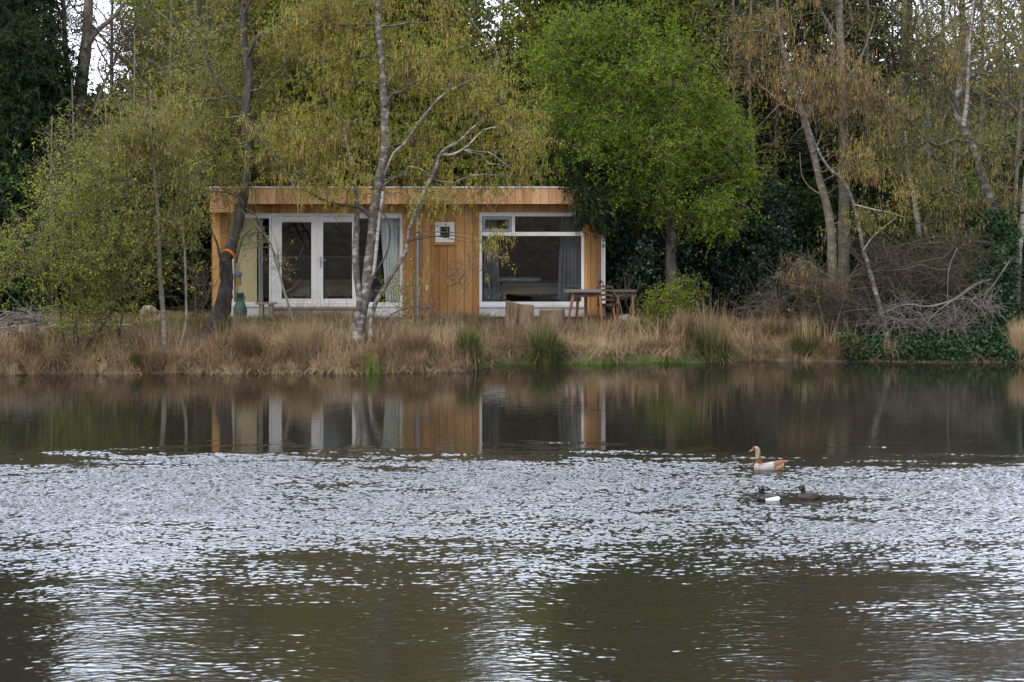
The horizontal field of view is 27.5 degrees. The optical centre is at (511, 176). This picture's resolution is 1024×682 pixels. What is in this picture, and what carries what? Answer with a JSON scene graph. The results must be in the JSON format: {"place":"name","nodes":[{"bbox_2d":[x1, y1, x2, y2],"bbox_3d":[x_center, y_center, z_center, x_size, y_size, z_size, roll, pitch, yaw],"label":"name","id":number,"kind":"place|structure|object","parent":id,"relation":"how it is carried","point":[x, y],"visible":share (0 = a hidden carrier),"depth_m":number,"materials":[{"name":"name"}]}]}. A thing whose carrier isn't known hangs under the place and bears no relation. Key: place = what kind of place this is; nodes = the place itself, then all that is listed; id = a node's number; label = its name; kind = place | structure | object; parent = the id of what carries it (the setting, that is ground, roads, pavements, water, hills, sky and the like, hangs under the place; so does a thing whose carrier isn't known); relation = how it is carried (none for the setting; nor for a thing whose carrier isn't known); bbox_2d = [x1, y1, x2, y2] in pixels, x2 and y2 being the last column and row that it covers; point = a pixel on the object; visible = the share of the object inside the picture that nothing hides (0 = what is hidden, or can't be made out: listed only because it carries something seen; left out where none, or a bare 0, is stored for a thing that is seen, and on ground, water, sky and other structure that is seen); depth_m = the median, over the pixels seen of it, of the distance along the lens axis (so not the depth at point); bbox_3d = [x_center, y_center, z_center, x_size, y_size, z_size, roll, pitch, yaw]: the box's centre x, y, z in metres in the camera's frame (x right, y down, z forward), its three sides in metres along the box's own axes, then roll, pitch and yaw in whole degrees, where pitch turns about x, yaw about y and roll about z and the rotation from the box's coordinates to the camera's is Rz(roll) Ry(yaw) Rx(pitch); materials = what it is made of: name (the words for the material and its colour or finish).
{"place":"outdoors","nodes":[
{"label":"outdoors","id":0,"kind":"place"},
{"bbox_2d":[0,360,1023,681],"bbox_3d":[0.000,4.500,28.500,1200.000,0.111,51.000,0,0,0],"label":"water","id":1,"kind":"structure","parent":0,"point":[564,522],"depth_m":26.89,"materials":[{"name":"black liquid"}]},
{"bbox_2d":[0,298,1023,375],"bbox_3d":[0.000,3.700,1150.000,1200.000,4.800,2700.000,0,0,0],"label":"ground","id":2,"kind":"structure","parent":0,"point":[565,355],"depth_m":50.42,"materials":[{"name":"plant"}]},
{"bbox_2d":[0,162,55,309],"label":"woodland bush","id":3,"kind":"object","parent":2,"relation":"on","point":[4,205],"visible":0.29,"depth_m":55.18,"materials":[{"name":"green plant"}]},
{"bbox_2d":[0,234,62,320],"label":"woodland bush","id":4,"kind":"object","parent":2,"relation":"on","point":[17,296],"visible":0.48,"depth_m":52.52,"materials":[{"name":"green plant"}]},
{"bbox_2d":[0,0,96,201],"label":"dark conifer","id":5,"kind":"object","parent":2,"relation":"on","point":[29,81],"visible":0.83,"depth_m":56.70,"materials":[{"name":"green plant"}]},
{"bbox_2d":[0,287,96,342],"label":"brush pile","id":6,"kind":"object","parent":2,"relation":"on","point":[30,318],"visible":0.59,"depth_m":50.41,"materials":[{"name":"wood"}]},
{"bbox_2d":[21,115,83,314],"bbox_3d":[-11.910,1.124,54.108,1.792,5.382,1.869,0,0,28],"label":"tree","id":7,"kind":"object","parent":2,"relation":"on","point":[50,171],"visible":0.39,"depth_m":53.97,"materials":[{"name":"green plant"}]},
{"bbox_2d":[1,153,106,312],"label":"woodland bush","id":8,"kind":"object","parent":2,"relation":"on","point":[28,192],"visible":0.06,"depth_m":56.19,"materials":[{"name":"green plant"}]},
{"bbox_2d":[2,181,115,313],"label":"woodland bush","id":9,"kind":"object","parent":2,"relation":"on","point":[56,271],"visible":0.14,"depth_m":55.43,"materials":[{"name":"green plant"}]},
{"bbox_2d":[33,79,103,310],"bbox_3d":[-11.615,0.647,54.871,2.225,6.407,2.133,0,0,-38],"label":"tree","id":10,"kind":"object","parent":2,"relation":"on","point":[71,124],"visible":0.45,"depth_m":54.93,"materials":[{"name":"green plant"}]},
{"bbox_2d":[7,0,168,186],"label":"tall bare tree","id":11,"kind":"object","parent":2,"relation":"on","point":[88,37],"visible":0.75,"depth_m":58.23,"materials":[{"name":"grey plant"}]},
{"bbox_2d":[65,78,151,311],"bbox_3d":[-10.853,0.633,54.952,2.225,6.407,2.133,0,0,20],"label":"tree","id":12,"kind":"object","parent":2,"relation":"on","point":[82,129],"visible":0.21,"depth_m":54.97,"materials":[{"name":"green plant"}]},
{"bbox_2d":[0,100,226,361],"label":"young shrub","id":13,"kind":"object","parent":2,"relation":"on","point":[108,261],"visible":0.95,"depth_m":48.31,"materials":[{"name":"green plant"}]},
{"bbox_2d":[86,33,180,299],"bbox_3d":[-10.376,-0.045,57.133,2.559,7.688,2.670,0,0,8],"label":"tree","id":14,"kind":"object","parent":2,"relation":"on","point":[133,95],"visible":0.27,"depth_m":56.95,"materials":[{"name":"green plant"}]},
{"bbox_2d":[61,179,211,311],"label":"woodland bush","id":15,"kind":"object","parent":2,"relation":"on","point":[167,298],"visible":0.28,"depth_m":56.16,"materials":[{"name":"green plant"}]},
{"bbox_2d":[93,0,194,153],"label":"tree","id":16,"kind":"object","parent":2,"relation":"on","point":[125,68],"visible":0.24,"depth_m":58.76,"materials":[{"name":"green plant"}]},
{"bbox_2d":[81,82,222,352],"bbox_3d":[-8.467,1.162,48.568,3.364,6.758,3.214,0,0,0],"label":"slender sapling","id":17,"kind":"object","parent":2,"relation":"on","point":[155,134],"visible":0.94,"depth_m":48.24,"materials":[{"name":"green plant"}]},
{"bbox_2d":[118,0,221,308],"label":"tree","id":18,"kind":"object","parent":2,"relation":"on","point":[169,59],"visible":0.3,"depth_m":56.92,"materials":[{"name":"green plant"}]},
{"bbox_2d":[130,0,239,311],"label":"tree","id":19,"kind":"object","parent":2,"relation":"on","point":[195,61],"visible":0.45,"depth_m":56.77,"materials":[{"name":"green plant"}]},
{"bbox_2d":[112,0,257,138],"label":"woodland tree","id":20,"kind":"object","parent":2,"relation":"on","point":[159,6],"visible":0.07,"depth_m":60.38,"materials":[{"name":"green plant"}]},
{"bbox_2d":[156,249,219,322],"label":"bare shrub","id":21,"kind":"object","parent":2,"relation":"on","point":[198,298],"visible":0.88,"depth_m":52.69,"materials":[{"name":"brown plant"}]},
{"bbox_2d":[91,142,285,309],"bbox_3d":[-9.304,1.543,57.898,6.228,5.339,4.503,0,0,-32],"label":"woodland bush","id":22,"kind":"object","parent":2,"relation":"on","point":[201,246],"visible":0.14,"depth_m":56.88,"materials":[{"name":"green plant"}]},
{"bbox_2d":[148,131,229,355],"bbox_3d":[-7.467,1.674,48.488,1.924,5.683,1.941,0,0,0],"label":"slender sapling","id":23,"kind":"object","parent":2,"relation":"on","point":[182,173],"visible":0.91,"depth_m":48.31,"materials":[{"name":"green plant"}]},
{"bbox_2d":[124,0,259,306],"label":"tree","id":24,"kind":"object","parent":2,"relation":"on","point":[190,4],"visible":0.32,"depth_m":58.29,"materials":[{"name":"green plant"}]},
{"bbox_2d":[122,0,284,297],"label":"tree","id":25,"kind":"object","parent":2,"relation":"on","point":[201,11],"visible":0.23,"depth_m":58.85,"materials":[{"name":"green plant"}]},
{"bbox_2d":[105,0,344,334],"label":"crooked alder","id":26,"kind":"object","parent":2,"relation":"on","point":[224,298],"visible":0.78,"depth_m":51.63,"materials":[{"name":"green plant"}]},
{"bbox_2d":[167,132,283,305],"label":"woodland bush","id":27,"kind":"object","parent":2,"relation":"on","point":[266,220],"visible":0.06,"depth_m":58.48,"materials":[{"name":"green plant"}]},
{"bbox_2d":[224,320,272,360],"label":"grass tussock","id":28,"kind":"object","parent":2,"relation":"on","point":[253,347],"depth_m":48.13,"materials":[{"name":"plant"}]},
{"bbox_2d":[207,210,307,330],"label":"leaning sapling","id":29,"kind":"object","parent":2,"relation":"on","point":[275,262],"visible":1,"depth_m":49.97,"materials":[{"name":"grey plant"}]},
{"bbox_2d":[203,0,334,185],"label":"woodland tree","id":30,"kind":"object","parent":2,"relation":"on","point":[265,41],"visible":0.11,"depth_m":60.36,"materials":[{"name":"green plant"}]},
{"bbox_2d":[275,314,335,368],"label":"grass tussock","id":31,"kind":"object","parent":2,"relation":"on","point":[304,344],"depth_m":48.09,"materials":[{"name":"plant"}]},
{"bbox_2d":[255,0,424,185],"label":"woodland tree","id":32,"kind":"object","parent":2,"relation":"on","point":[322,95],"visible":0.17,"depth_m":61.08,"materials":[{"name":"green plant"}]},
{"bbox_2d":[292,0,479,185],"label":"woodland tree","id":33,"kind":"object","parent":2,"relation":"on","point":[391,117],"visible":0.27,"depth_m":60.27,"materials":[{"name":"green plant"}]},
{"bbox_2d":[226,0,567,347],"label":"birch cluster","id":34,"kind":"object","parent":2,"relation":"on","point":[318,11],"visible":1,"depth_m":49.63,"materials":[{"name":"green plant"}]},
{"bbox_2d":[209,186,604,317],"bbox_3d":[-2.701,1.984,56.968,10.273,3.436,5.865,0,0,0],"label":"cabin","id":35,"kind":"object","parent":2,"relation":"on","point":[321,236],"visible":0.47,"depth_m":54.50,"materials":[{"name":"wood"}]},
{"bbox_2d":[234,218,256,301],"bbox_3d":[-6.983,2.203,54.726,0.602,2.339,0.019,0,0,0],"label":"window blind","id":36,"kind":"object","parent":35,"relation":"attached to","point":[247,287],"depth_m":54.72,"materials":[{"name":"fabric"}]},
{"bbox_2d":[272,216,316,303],"bbox_3d":[-5.684,2.193,54.570,1.179,2.290,0.080,0,0,0],"label":"door","id":37,"kind":"structure","parent":35,"relation":"in","point":[277,221],"depth_m":54.53,"materials":[{"name":"white paint"}]},
{"bbox_2d":[263,255,384,296],"bbox_3d":[-5.106,2.790,58.125,3.721,1.142,0.650,0,0,0],"label":"kitchen counter","id":38,"kind":"object","parent":35,"relation":"in","point":[337,266],"visible":0.43,"depth_m":57.85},
{"bbox_2d":[317,216,355,303],"bbox_3d":[-4.581,2.193,54.529,1.025,2.290,0.162,0,0,0],"label":"door","id":39,"kind":"structure","parent":35,"relation":"in","point":[321,219],"depth_m":54.53,"materials":[{"name":"white paint"}]},
{"bbox_2d":[323,279,351,298],"bbox_3d":[-4.712,3.079,56.620,0.777,0.564,0.500,0,0,0],"label":"sideboard","id":40,"kind":"object","parent":35,"relation":"on","point":[339,287],"visible":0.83,"depth_m":56.38,"materials":[{"name":"brown wood"}]},
{"bbox_2d":[380,218,399,301],"bbox_3d":[-3.202,2.203,54.803,0.602,2.339,0.128,0,0,0],"label":"curtain","id":41,"kind":"object","parent":35,"relation":"hanging from","point":[392,258],"visible":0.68,"depth_m":54.80,"materials":[{"name":"fabric"}]},
{"bbox_2d":[482,216,499,301],"bbox_3d":[-0.545,2.180,54.783,0.488,2.339,0.133,0,0,0],"label":"curtain","id":42,"kind":"object","parent":35,"relation":"hanging from","point":[491,293],"visible":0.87,"depth_m":54.78,"materials":[{"name":"grey fabric"}]},
{"bbox_2d":[500,280,557,300],"bbox_3d":[0.625,3.118,57.050,1.870,0.486,1.900,0,0,0],"label":"bed","id":43,"kind":"object","parent":35,"relation":"on","point":[545,287],"visible":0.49,"depth_m":56.10,"materials":[{"name":"fabric"}]},
{"bbox_2d":[479,212,583,306],"bbox_3d":[0.513,2.186,54.547,2.732,2.473,0.155,0,0,0],"label":"window","id":44,"kind":"structure","parent":35,"relation":"in","point":[485,232],"depth_m":54.52,"materials":[{"name":"white paint"}]},
{"bbox_2d":[557,216,580,301],"bbox_3d":[1.504,2.180,54.783,0.636,2.339,0.128,0,0,0],"label":"curtain","id":45,"kind":"object","parent":35,"relation":"hanging from","point":[569,274],"visible":0.89,"depth_m":54.78,"materials":[{"name":"grey fabric"}]},
{"bbox_2d":[1,306,829,347],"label":"lawn grass","id":46,"kind":"structure","parent":2,"relation":"on","point":[331,315],"depth_m":52.87,"materials":[{"name":"plant"}]},
{"bbox_2d":[357,91,485,185],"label":"woodland shrub","id":47,"kind":"object","parent":2,"relation":"on","point":[392,170],"visible":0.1,"depth_m":61.02,"materials":[{"name":"green plant"}]},
{"bbox_2d":[394,321,448,358],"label":"grass tussock","id":48,"kind":"object","parent":2,"relation":"on","point":[419,343],"depth_m":48.53,"materials":[{"name":"plant"}]},
{"bbox_2d":[149,312,709,368],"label":"waterside grass","id":49,"kind":"structure","parent":2,"relation":"on","point":[610,361],"depth_m":50.29,"materials":[{"name":"plant"}]},
{"bbox_2d":[377,250,489,340],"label":"bare shrub","id":50,"kind":"object","parent":2,"relation":"on","point":[455,283],"visible":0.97,"depth_m":50.39,"materials":[{"name":"brown plant"}]},
{"bbox_2d":[374,0,520,185],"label":"woodland tree","id":51,"kind":"object","parent":2,"relation":"on","point":[465,53],"visible":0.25,"depth_m":60.51,"materials":[{"name":"green plant"}]},
{"bbox_2d":[448,322,494,368],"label":"rush clump","id":52,"kind":"object","parent":2,"relation":"on","point":[471,340],"visible":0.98,"depth_m":48.61,"materials":[{"name":"plant"}]},
{"bbox_2d":[421,0,530,183],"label":"tree","id":53,"kind":"object","parent":2,"relation":"on","point":[492,31],"visible":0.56,"depth_m":60.61,"materials":[{"name":"green plant"}]},
{"bbox_2d":[470,0,562,166],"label":"tree","id":54,"kind":"object","parent":2,"relation":"on","point":[502,40],"visible":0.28,"depth_m":61.65,"materials":[{"name":"green plant"}]},
{"bbox_2d":[468,73,573,258],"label":"woodland shrub","id":55,"kind":"object","parent":2,"relation":"on","point":[531,176],"visible":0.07,"depth_m":60.69,"materials":[{"name":"green plant"}]},
{"bbox_2d":[498,311,594,367],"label":"rush clump","id":56,"kind":"object","parent":2,"relation":"on","point":[546,348],"visible":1,"depth_m":49.88,"materials":[{"name":"green plant"}]},
{"bbox_2d":[477,0,628,185],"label":"woodland tree","id":57,"kind":"object","parent":2,"relation":"on","point":[522,20],"visible":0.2,"depth_m":60.64,"materials":[{"name":"green plant"}]},
{"bbox_2d":[564,289,602,324],"bbox_3d":[1.839,3.422,53.600,0.986,1.004,0.711,0,0,0],"label":"garden table","id":58,"kind":"object","parent":2,"relation":"on","point":[579,293],"visible":0.81,"depth_m":53.31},
{"bbox_2d":[548,0,668,312],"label":"hanging spruce","id":59,"kind":"object","parent":2,"relation":"on","point":[589,209],"visible":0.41,"depth_m":53.67,"materials":[{"name":"green plant"}]},
{"bbox_2d":[497,0,788,325],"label":"green tree","id":60,"kind":"object","parent":2,"relation":"on","point":[617,131],"visible":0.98,"depth_m":53.54,"materials":[{"name":"green plant"}]},
{"bbox_2d":[516,0,774,185],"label":"woodland tree","id":61,"kind":"object","parent":2,"relation":"on","point":[543,8],"visible":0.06,"depth_m":60.28,"materials":[{"name":"green plant"}]},
{"bbox_2d":[597,194,699,319],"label":"holly bush","id":62,"kind":"object","parent":2,"relation":"on","point":[644,258],"visible":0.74,"depth_m":54.75,"materials":[{"name":"green plant"}]},
{"bbox_2d":[604,0,727,205],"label":"woodland tree","id":63,"kind":"object","parent":2,"relation":"on","point":[673,10],"visible":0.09,"depth_m":59.58,"materials":[{"name":"green plant"}]},
{"bbox_2d":[629,266,712,332],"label":"lime shrub","id":64,"kind":"object","parent":2,"relation":"on","point":[675,298],"visible":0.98,"depth_m":52.55,"materials":[{"name":"green plant"}]},
{"bbox_2d":[666,287,751,364],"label":"rush clump","id":65,"kind":"object","parent":2,"relation":"on","point":[717,351],"visible":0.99,"depth_m":50.37,"materials":[{"name":"green plant"}]},
{"bbox_2d":[629,117,811,280],"bbox_3d":[5.661,1.277,58.881,7.040,6.036,5.090,0,0,-37],"label":"woodland bush","id":66,"kind":"object","parent":2,"relation":"on","point":[704,184],"visible":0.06,"depth_m":57.65,"materials":[{"name":"green plant"}]},
{"bbox_2d":[656,180,798,318],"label":"holly bush","id":67,"kind":"object","parent":2,"relation":"on","point":[701,267],"visible":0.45,"depth_m":55.20,"materials":[{"name":"green plant"}]},
{"bbox_2d":[667,0,797,193],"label":"tree","id":68,"kind":"object","parent":2,"relation":"on","point":[732,9],"visible":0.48,"depth_m":57.86,"materials":[{"name":"green plant"}]},
{"bbox_2d":[631,84,834,236],"bbox_3d":[6.966,0.810,59.879,8.124,6.964,5.873,0,0,-21],"label":"woodland bush","id":69,"kind":"object","parent":2,"relation":"on","point":[745,105],"visible":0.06,"depth_m":58.46,"materials":[{"name":"green plant"}]},
{"bbox_2d":[707,0,785,149],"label":"woodland spruce","id":70,"kind":"object","parent":2,"relation":"on","point":[738,2],"visible":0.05,"depth_m":59.84,"materials":[{"name":"green plant"}]},
{"bbox_2d":[680,0,821,209],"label":"tree","id":71,"kind":"object","parent":2,"relation":"on","point":[735,62],"visible":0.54,"depth_m":56.89,"materials":[{"name":"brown plant"}]},
{"bbox_2d":[711,265,800,336],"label":"bare shrub","id":72,"kind":"object","parent":2,"relation":"on","point":[765,305],"visible":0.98,"depth_m":52.06,"materials":[{"name":"brown plant"}]},
{"bbox_2d":[692,164,826,322],"bbox_3d":[6.459,2.047,55.511,3.900,4.738,3.158,0,0,0],"label":"holly bush","id":73,"kind":"object","parent":2,"relation":"on","point":[772,248],"visible":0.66,"depth_m":55.00,"materials":[{"name":"green plant"}]},
{"bbox_2d":[709,0,831,192],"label":"tree","id":74,"kind":"object","parent":2,"relation":"on","point":[777,111],"visible":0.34,"depth_m":57.74,"materials":[{"name":"green plant"}]},
{"bbox_2d":[736,151,870,309],"bbox_3d":[8.163,1.643,58.102,5.957,5.107,4.307,0,0,-40],"label":"woodland bush","id":75,"kind":"object","parent":2,"relation":"on","point":[806,201],"visible":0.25,"depth_m":56.79,"materials":[{"name":"green plant"}]},
{"bbox_2d":[769,313,838,361],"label":"rush clump","id":76,"kind":"object","parent":2,"relation":"on","point":[802,339],"visible":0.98,"depth_m":50.88,"materials":[{"name":"green plant"}]},
{"bbox_2d":[704,0,904,328],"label":"leaning birch","id":77,"kind":"object","parent":2,"relation":"on","point":[822,192],"visible":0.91,"depth_m":52.47,"materials":[{"name":"beige plant"}]},
{"bbox_2d":[710,0,934,283],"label":"deciduous tree","id":78,"kind":"object","parent":2,"relation":"on","point":[804,154],"visible":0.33,"depth_m":57.86,"materials":[{"name":"green plant"}]},
{"bbox_2d":[758,0,888,322],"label":"straight trunk tree","id":79,"kind":"object","parent":2,"relation":"on","point":[843,125],"visible":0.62,"depth_m":54.41,"materials":[{"name":"beige plant"}]},
{"bbox_2d":[792,150,933,305],"bbox_3d":[9.541,1.680,57.925,4.307,5.107,5.957,0,0,-9],"label":"woodland bush","id":80,"kind":"object","parent":2,"relation":"on","point":[873,193],"visible":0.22,"depth_m":56.52,"materials":[{"name":"green plant"}]},
{"bbox_2d":[804,109,933,340],"bbox_3d":[8.884,1.469,51.485,3.199,6.275,2.284,0,0,22],"label":"leaning birch","id":81,"kind":"object","parent":2,"relation":"on","point":[861,213],"visible":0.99,"depth_m":51.49,"materials":[{"name":"brown plant"}]},
{"bbox_2d":[798,0,949,228],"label":"tree","id":82,"kind":"object","parent":2,"relation":"on","point":[862,28],"visible":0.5,"depth_m":56.78,"materials":[{"name":"brown plant"}]},
{"bbox_2d":[794,241,975,335],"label":"bare shrub","id":83,"kind":"object","parent":2,"relation":"on","point":[886,297],"visible":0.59,"depth_m":52.31,"materials":[{"name":"brown plant"}]},
{"bbox_2d":[796,225,977,324],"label":"dark bush","id":84,"kind":"object","parent":2,"relation":"on","point":[854,264],"visible":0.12,"depth_m":55.23,"materials":[{"name":"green plant"}]},
{"bbox_2d":[754,190,1020,341],"bbox_3d":[9.443,2.607,51.955,6.926,4.586,3.112,0,0,0],"label":"bare shrub","id":85,"kind":"object","parent":2,"relation":"on","point":[882,255],"visible":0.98,"depth_m":51.84,"materials":[{"name":"brown plant"}]},
{"bbox_2d":[837,1,965,193],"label":"tree","id":86,"kind":"object","parent":2,"relation":"on","point":[898,61],"visible":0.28,"depth_m":57.72,"materials":[{"name":"brown plant"}]},
{"bbox_2d":[801,0,1014,242],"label":"bare tree","id":87,"kind":"object","parent":2,"relation":"on","point":[902,39],"visible":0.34,"depth_m":57.36,"materials":[{"name":"brown plant"}]},
{"bbox_2d":[863,113,969,319],"bbox_3d":[10.653,1.151,55.055,2.955,6.076,2.550,0,0,0],"label":"bent birch","id":88,"kind":"object","parent":2,"relation":"on","point":[918,228],"visible":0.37,"depth_m":54.93,"materials":[{"name":"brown plant"}]},
{"bbox_2d":[836,248,1014,347],"bbox_3d":[10.314,3.289,51.487,4.647,3.056,2.645,0,0,0],"label":"fallen bough","id":89,"kind":"object","parent":2,"relation":"on","point":[961,327],"visible":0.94,"depth_m":51.43,"materials":[{"name":"wood"}]},
{"bbox_2d":[829,0,1023,245],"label":"ivy clad birch","id":90,"kind":"object","parent":2,"relation":"on","point":[969,142],"visible":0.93,"depth_m":52.51,"materials":[{"name":"green plant"}]},
{"bbox_2d":[962,209,1023,329],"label":"climbing ivy","id":91,"kind":"object","parent":90,"relation":"attached to","point":[1007,230],"visible":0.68,"depth_m":52.26,"materials":[{"name":"green plant"}]},
{"bbox_2d":[830,321,1023,362],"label":"ground ivy","id":92,"kind":"object","parent":2,"relation":"on","point":[998,337],"visible":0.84,"depth_m":50.82,"materials":[{"name":"green plant"}]},
{"bbox_2d":[853,155,1007,320],"bbox_3d":[11.345,1.956,55.347,4.262,5.031,3.617,0,0,-20],"label":"laurel bush","id":93,"kind":"object","parent":2,"relation":"on","point":[910,225],"visible":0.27,"depth_m":55.18,"materials":[{"name":"green plant"}]},
{"bbox_2d":[871,0,989,258],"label":"tree","id":94,"kind":"object","parent":2,"relation":"on","point":[927,71],"visible":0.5,"depth_m":56.77,"materials":[{"name":"brown plant"}]},
{"bbox_2d":[877,0,1020,151],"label":"bare tree","id":95,"kind":"object","parent":2,"relation":"on","point":[942,13],"visible":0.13,"depth_m":68.94,"materials":[{"name":"brown plant"}]},
{"bbox_2d":[895,0,1006,259],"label":"tree","id":96,"kind":"object","parent":2,"relation":"on","point":[946,101],"visible":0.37,"depth_m":56.91,"materials":[{"name":"brown plant"}]},
{"bbox_2d":[885,208,1023,325],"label":"bare shrub","id":97,"kind":"object","parent":2,"relation":"on","point":[944,288],"visible":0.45,"depth_m":53.03,"materials":[{"name":"brown plant"}]},
{"bbox_2d":[910,113,999,186],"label":"woodland shrub","id":98,"kind":"object","parent":2,"relation":"on","point":[948,150],"visible":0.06,"depth_m":60.31,"materials":[{"name":"green plant"}]},
{"bbox_2d":[909,0,1022,142],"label":"bare tree","id":99,"kind":"object","parent":2,"relation":"on","point":[981,101],"visible":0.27,"depth_m":61.93,"materials":[{"name":"brown plant"}]},
{"bbox_2d":[940,0,1023,211],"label":"tree","id":100,"kind":"object","parent":2,"relation":"on","point":[1018,138],"visible":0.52,"depth_m":56.90,"materials":[{"name":"brown plant"}]},
{"bbox_2d":[980,130,1023,305],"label":"woodland bush","id":101,"kind":"object","parent":2,"relation":"on","point":[1021,171],"visible":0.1,"depth_m":58.37,"materials":[{"name":"green plant"}]},
{"bbox_2d":[984,1,1023,309],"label":"edge birch","id":102,"kind":"object","parent":2,"relation":"on","point":[1021,240],"visible":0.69,"depth_m":53.57,"materials":[{"name":"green plant"}]},
{"bbox_2d":[39,0,1020,99],"label":"sky","id":103,"kind":"structure","parent":0,"point":[109,9],"materials":[{"name":"white"}]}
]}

